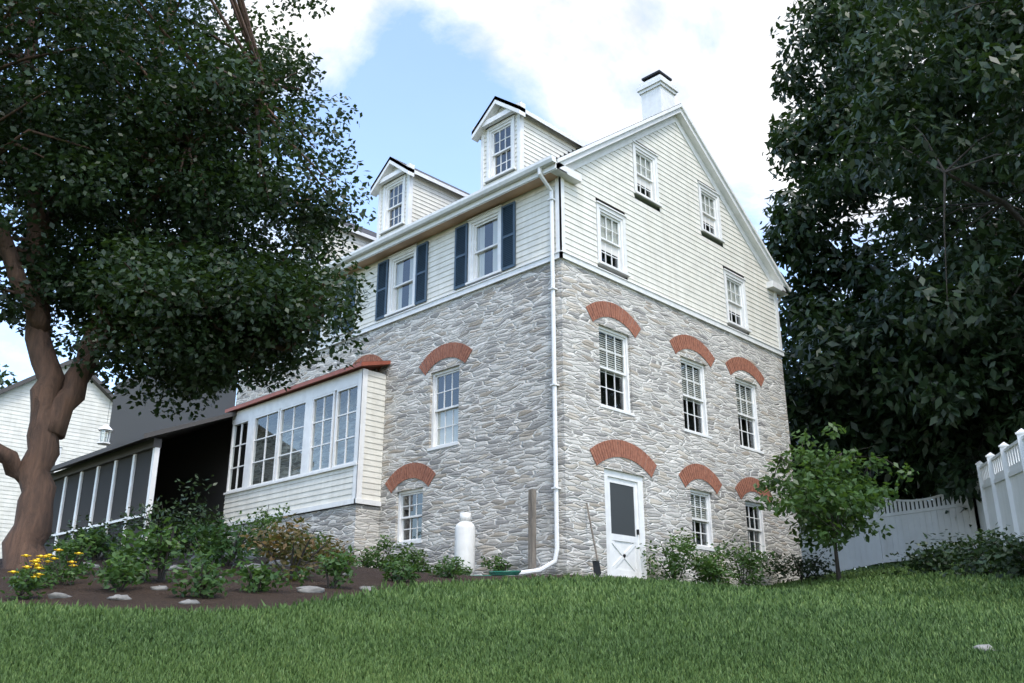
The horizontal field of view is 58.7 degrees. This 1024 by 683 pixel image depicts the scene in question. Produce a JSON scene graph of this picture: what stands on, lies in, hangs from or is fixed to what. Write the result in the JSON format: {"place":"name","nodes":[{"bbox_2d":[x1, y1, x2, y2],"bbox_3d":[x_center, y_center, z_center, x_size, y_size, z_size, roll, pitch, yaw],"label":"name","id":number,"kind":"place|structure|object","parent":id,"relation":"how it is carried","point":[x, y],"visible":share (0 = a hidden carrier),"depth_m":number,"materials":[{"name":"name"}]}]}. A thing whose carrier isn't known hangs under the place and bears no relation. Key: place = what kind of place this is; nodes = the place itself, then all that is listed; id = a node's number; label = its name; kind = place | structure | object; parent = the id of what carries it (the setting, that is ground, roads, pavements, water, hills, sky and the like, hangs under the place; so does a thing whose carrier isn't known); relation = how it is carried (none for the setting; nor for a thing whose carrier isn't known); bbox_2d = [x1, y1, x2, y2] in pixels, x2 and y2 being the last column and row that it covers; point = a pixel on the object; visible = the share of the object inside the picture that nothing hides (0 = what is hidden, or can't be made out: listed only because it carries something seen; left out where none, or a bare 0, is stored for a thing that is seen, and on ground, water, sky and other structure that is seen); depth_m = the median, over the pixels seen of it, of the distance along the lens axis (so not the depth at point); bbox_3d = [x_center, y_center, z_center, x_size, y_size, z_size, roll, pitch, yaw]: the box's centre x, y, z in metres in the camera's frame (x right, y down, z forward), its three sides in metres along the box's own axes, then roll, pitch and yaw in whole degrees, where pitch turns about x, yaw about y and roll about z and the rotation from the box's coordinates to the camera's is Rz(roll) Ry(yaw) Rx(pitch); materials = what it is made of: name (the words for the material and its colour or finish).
{"place":"outdoors","nodes":[
{"label":"outdoors","id":0,"kind":"place"},
{"bbox_2d":[0,553,1006,682],"bbox_3d":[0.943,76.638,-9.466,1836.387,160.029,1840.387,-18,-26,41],"label":"ground","id":1,"kind":"structure","parent":0,"point":[95,593],"depth_m":7.79,"materials":[{"name":"brown soil"}]},
{"bbox_2d":[0,364,16,389],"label":"tree","id":2,"kind":"object","parent":1,"relation":"on","point":[2,381],"visible":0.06,"depth_m":48.83,"materials":[{"name":"green plant"}]},
{"bbox_2d":[0,560,48,599],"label":"flowers","id":3,"kind":"object","parent":1,"relation":"on","point":[20,584],"visible":0.98,"depth_m":6.92,"materials":[{"name":"green plant"}]},
{"bbox_2d":[14,554,62,589],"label":"flowers","id":4,"kind":"object","parent":1,"relation":"on","point":[37,567],"visible":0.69,"depth_m":7.53,"materials":[{"name":"green plant"}]},
{"bbox_2d":[42,549,85,584],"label":"flowers","id":5,"kind":"object","parent":1,"relation":"on","point":[58,572],"visible":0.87,"depth_m":7.86,"materials":[{"name":"green plant"}]},
{"bbox_2d":[39,534,97,573],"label":"perennial","id":6,"kind":"object","parent":1,"relation":"on","point":[68,548],"visible":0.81,"depth_m":8.63,"materials":[{"name":"green plant"}]},
{"bbox_2d":[45,514,123,554],"bbox_3d":[-10.074,5.263,22.115,2.005,2.130,2.216,-5,-20,14],"label":"dark shrub","id":7,"kind":"object","parent":1,"relation":"on","point":[79,531],"visible":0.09,"depth_m":22.10,"materials":[{"name":"green plant"}]},
{"bbox_2d":[65,526,126,559],"bbox_3d":[-4.740,2.324,10.380,0.675,0.448,0.718,-18,-26,41],"label":"shrub bed","id":8,"kind":"object","parent":1,"relation":"on","point":[102,543],"visible":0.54,"depth_m":10.27,"materials":[{"name":"green plant"}]},
{"bbox_2d":[0,359,240,558],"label":"porch wing","id":9,"kind":"structure","parent":1,"relation":"on","point":[147,456],"depth_m":25.93,"materials":[{"name":"white wood"}]},
{"bbox_2d":[75,550,165,592],"bbox_3d":[-3.305,1.943,7.611,0.586,0.375,0.593,-4,-19,11],"label":"shrub","id":10,"kind":"object","parent":1,"relation":"on","point":[113,573],"visible":0.99,"depth_m":7.51,"materials":[{"name":"green plant"}]},
{"bbox_2d":[107,511,207,583],"bbox_3d":[-3.303,1.906,8.325,0.856,0.675,0.859,-3,-19,8],"label":"shrub bed","id":11,"kind":"object","parent":1,"relation":"on","point":[163,548],"visible":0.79,"depth_m":8.23,"materials":[{"name":"green plant"}]},
{"bbox_2d":[114,475,234,553],"bbox_3d":[-7.824,4.357,20.705,2.880,2.847,2.528,-8,-21,22],"label":"dark shrub","id":12,"kind":"object","parent":1,"relation":"on","point":[161,513],"visible":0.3,"depth_m":20.48,"materials":[{"name":"green plant"}]},
{"bbox_2d":[0,0,375,568],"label":"tree","id":13,"kind":"object","parent":1,"relation":"on","point":[134,282],"visible":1,"depth_m":10.21,"materials":[{"name":"green plant"}]},
{"bbox_2d":[97,399,113,445],"bbox_3d":[-10.044,1.969,22.590,0.346,1.180,0.400,-18,-26,41],"label":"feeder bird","id":14,"kind":"object","parent":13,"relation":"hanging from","point":[106,428],"visible":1,"depth_m":22.43},
{"bbox_2d":[164,549,232,598],"bbox_3d":[-2.505,1.886,7.292,0.551,0.431,0.602,-18,-26,41],"label":"shrub","id":15,"kind":"object","parent":1,"relation":"on","point":[200,589],"visible":0.95,"depth_m":7.20,"materials":[{"name":"green plant"}]},
{"bbox_2d":[181,518,259,565],"bbox_3d":[-3.213,2.326,10.347,0.841,0.608,0.917,-10,-21,27],"label":"shrub bed","id":16,"kind":"object","parent":1,"relation":"on","point":[221,543],"visible":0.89,"depth_m":10.25,"materials":[{"name":"green plant"}]},
{"bbox_2d":[186,532,255,553],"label":"shrub","id":17,"kind":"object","parent":1,"relation":"on","point":[197,544],"depth_m":18.80,"materials":[{"name":"plant"}]},
{"bbox_2d":[228,503,291,556],"bbox_3d":[-5.213,4.197,18.596,1.447,1.764,1.468,-18,-26,41],"label":"tall shrub","id":18,"kind":"object","parent":1,"relation":"on","point":[265,521],"visible":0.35,"depth_m":18.67,"materials":[{"name":"green plant"}]},
{"bbox_2d":[226,559,298,592],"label":"shrub","id":19,"kind":"object","parent":1,"relation":"on","point":[261,578],"visible":0.99,"depth_m":7.81,"materials":[{"name":"green plant"}]},
{"bbox_2d":[239,513,335,581],"bbox_3d":[-2.303,2.140,9.338,0.922,0.786,0.893,12,-22,-31],"label":"shrub bed","id":20,"kind":"object","parent":1,"relation":"on","point":[274,541],"visible":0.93,"depth_m":9.28,"materials":[{"name":"green plant"}]},
{"bbox_2d":[275,530,332,562],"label":"shrub","id":21,"kind":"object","parent":1,"relation":"on","point":[318,538],"depth_m":18.00,"materials":[{"name":"plant"}]},
{"bbox_2d":[290,545,362,588],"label":"shrub","id":22,"kind":"object","parent":1,"relation":"on","point":[340,566],"visible":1,"depth_m":8.63,"materials":[{"name":"green plant"}]},
{"bbox_2d":[310,538,371,566],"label":"shrub","id":23,"kind":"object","parent":1,"relation":"on","point":[337,543],"depth_m":17.74,"materials":[{"name":"green plant"}]},
{"bbox_2d":[350,534,403,569],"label":"shrub","id":24,"kind":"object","parent":1,"relation":"on","point":[376,554],"depth_m":17.51,"materials":[{"name":"green plant"}]},
{"bbox_2d":[379,555,423,582],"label":"shrub","id":25,"kind":"object","parent":1,"relation":"on","point":[407,574],"visible":0.97,"depth_m":10.06,"materials":[{"name":"green plant"}]},
{"bbox_2d":[382,542,431,572],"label":"shrub","id":26,"kind":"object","parent":1,"relation":"on","point":[422,563],"depth_m":17.41,"materials":[{"name":"green plant"}]},
{"bbox_2d":[427,555,471,577],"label":"perennial","id":27,"kind":"object","parent":1,"relation":"on","point":[450,570],"visible":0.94,"depth_m":11.61,"materials":[{"name":"green plant"}]},
{"bbox_2d":[454,564,472,574],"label":"shrub","id":28,"kind":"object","parent":1,"relation":"on","point":[467,570],"depth_m":16.40,"materials":[{"name":"green plant"}]},
{"bbox_2d":[454,512,474,574],"bbox_3d":[-0.873,3.790,16.871,0.380,1.208,0.380,-18,-26,41],"label":"propane tank","id":29,"kind":"object","parent":1,"relation":"on","point":[465,538],"visible":0.82,"depth_m":16.75,"materials":[{"name":"white metal"}]},
{"bbox_2d":[470,571,520,575],"bbox_3d":[-1.569,4.207,16.190,4.288,0.128,0.568,-15,-24,36],"label":"garden hose","id":30,"kind":"object","parent":1,"relation":"on","point":[497,573],"visible":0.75,"depth_m":14.89,"materials":[{"name":"teal rubber"}]},
{"bbox_2d":[480,553,512,574],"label":"shrub","id":31,"kind":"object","parent":1,"relation":"on","point":[501,566],"depth_m":15.93,"materials":[{"name":"green plant"}]},
{"bbox_2d":[0,560,1023,682],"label":"lawn","id":32,"kind":"structure","parent":1,"relation":"on","point":[835,637],"depth_m":5.48,"materials":[{"name":"green plant"}]},
{"bbox_2d":[223,70,803,587],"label":"house","id":33,"kind":"structure","parent":1,"relation":"on","point":[565,326],"depth_m":19.49,"materials":[{"name":"stone"}]},
{"bbox_2d":[48,551,998,651],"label":"bed rocks","id":34,"kind":"object","parent":1,"relation":"on","point":[309,589],"visible":0.27,"depth_m":7.96,"materials":[{"name":"grey stone"}]},
{"bbox_2d":[528,489,535,575],"bbox_3d":[0.354,3.390,15.935,0.100,1.600,0.120,-18,-26,41],"label":"wood post","id":35,"kind":"object","parent":1,"relation":"on","point":[531,528],"visible":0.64,"depth_m":15.93,"materials":[{"name":"grey wood"}]},
{"bbox_2d":[586,503,600,575],"bbox_3d":[1.442,3.463,15.929,0.172,1.324,0.380,4,-19,-11],"label":"shovel","id":36,"kind":"object","parent":1,"relation":"on","point":[596,568],"visible":0.95,"depth_m":15.73,"materials":[{"name":"brown wood"}]},
{"bbox_2d":[636,528,724,582],"bbox_3d":[3.094,4.007,16.821,1.646,1.133,1.326,-18,-26,41],"label":"shrub","id":37,"kind":"object","parent":1,"relation":"on","point":[685,548],"visible":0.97,"depth_m":16.74,"materials":[{"name":"green plant"}]},
{"bbox_2d":[684,552,746,584],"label":"shrub","id":38,"kind":"object","parent":1,"relation":"on","point":[716,576],"visible":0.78,"depth_m":16.96,"materials":[{"name":"green plant"}]},
{"bbox_2d":[709,535,775,586],"bbox_3d":[4.585,4.510,18.333,1.509,1.200,1.375,-7,-20,20],"label":"shrub","id":39,"kind":"object","parent":1,"relation":"on","point":[744,561],"visible":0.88,"depth_m":18.19,"materials":[{"name":"green plant"}]},
{"bbox_2d":[765,547,835,581],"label":"shrub","id":40,"kind":"object","parent":1,"relation":"on","point":[812,566],"visible":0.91,"depth_m":19.70,"materials":[{"name":"green plant"}]},
{"bbox_2d":[753,422,918,580],"bbox_3d":[6.385,3.373,18.403,3.091,3.456,4.064,-18,-26,41],"label":"small tree","id":41,"kind":"object","parent":1,"relation":"on","point":[831,508],"visible":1,"depth_m":18.03,"materials":[{"name":"green plant"}]},
{"bbox_2d":[781,317,953,570],"bbox_3d":[9.880,3.029,30.353,9.286,10.266,9.117,-18,-26,41],"label":"hedge tree","id":42,"kind":"object","parent":1,"relation":"on","point":[902,495],"visible":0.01,"depth_m":28.14,"materials":[{"name":"green plant"}]},
{"bbox_2d":[790,331,959,517],"bbox_3d":[12.999,3.681,31.717,9.044,9.421,8.621,-18,-26,41],"label":"hedge tree","id":43,"kind":"object","parent":1,"relation":"on","point":[796,440],"visible":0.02,"depth_m":29.75,"materials":[{"name":"green plant"}]},
{"bbox_2d":[758,0,1023,526],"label":"tall tree","id":44,"kind":"object","parent":1,"relation":"on","point":[909,413],"visible":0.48,"depth_m":24.64,"materials":[{"name":"green plant"}]},
{"bbox_2d":[798,428,1023,576],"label":"vinyl fence","id":45,"kind":"object","parent":1,"relation":"on","point":[1000,483],"visible":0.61,"depth_m":23.03,"materials":[{"name":"white plastic"}]},
{"bbox_2d":[812,0,1023,466],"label":"tree","id":46,"kind":"object","parent":1,"relation":"on","point":[972,59],"visible":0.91,"depth_m":22.08,"materials":[{"name":"green plant"}]},
{"bbox_2d":[878,529,970,575],"bbox_3d":[7.750,3.906,16.568,1.606,0.875,1.719,7,-20,-21],"label":"shrub","id":47,"kind":"object","parent":1,"relation":"on","point":[937,554],"visible":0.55,"depth_m":16.31,"materials":[{"name":"green plant"}]},
{"bbox_2d":[869,275,982,506],"bbox_3d":[15.089,2.570,31.014,8.527,10.465,9.007,-18,-26,41],"label":"hedge tree","id":48,"kind":"object","parent":1,"relation":"on","point":[921,495],"depth_m":30.21,"materials":[{"name":"green plant"}]},
{"bbox_2d":[915,522,1023,576],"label":"shrub","id":49,"kind":"object","parent":1,"relation":"on","point":[991,542],"visible":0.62,"depth_m":13.62,"materials":[{"name":"green plant"}]},
{"bbox_2d":[924,256,1023,507],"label":"hedge tree","id":50,"kind":"object","parent":1,"relation":"on","point":[1016,314],"depth_m":28.02,"materials":[{"name":"green plant"}]},
{"bbox_2d":[973,533,1023,578],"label":"shrub","id":51,"kind":"object","parent":1,"relation":"on","point":[1016,556],"visible":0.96,"depth_m":11.85,"materials":[{"name":"green plant"}]},
{"bbox_2d":[0,0,1023,562],"label":"sky","id":52,"kind":"structure","parent":0,"point":[420,74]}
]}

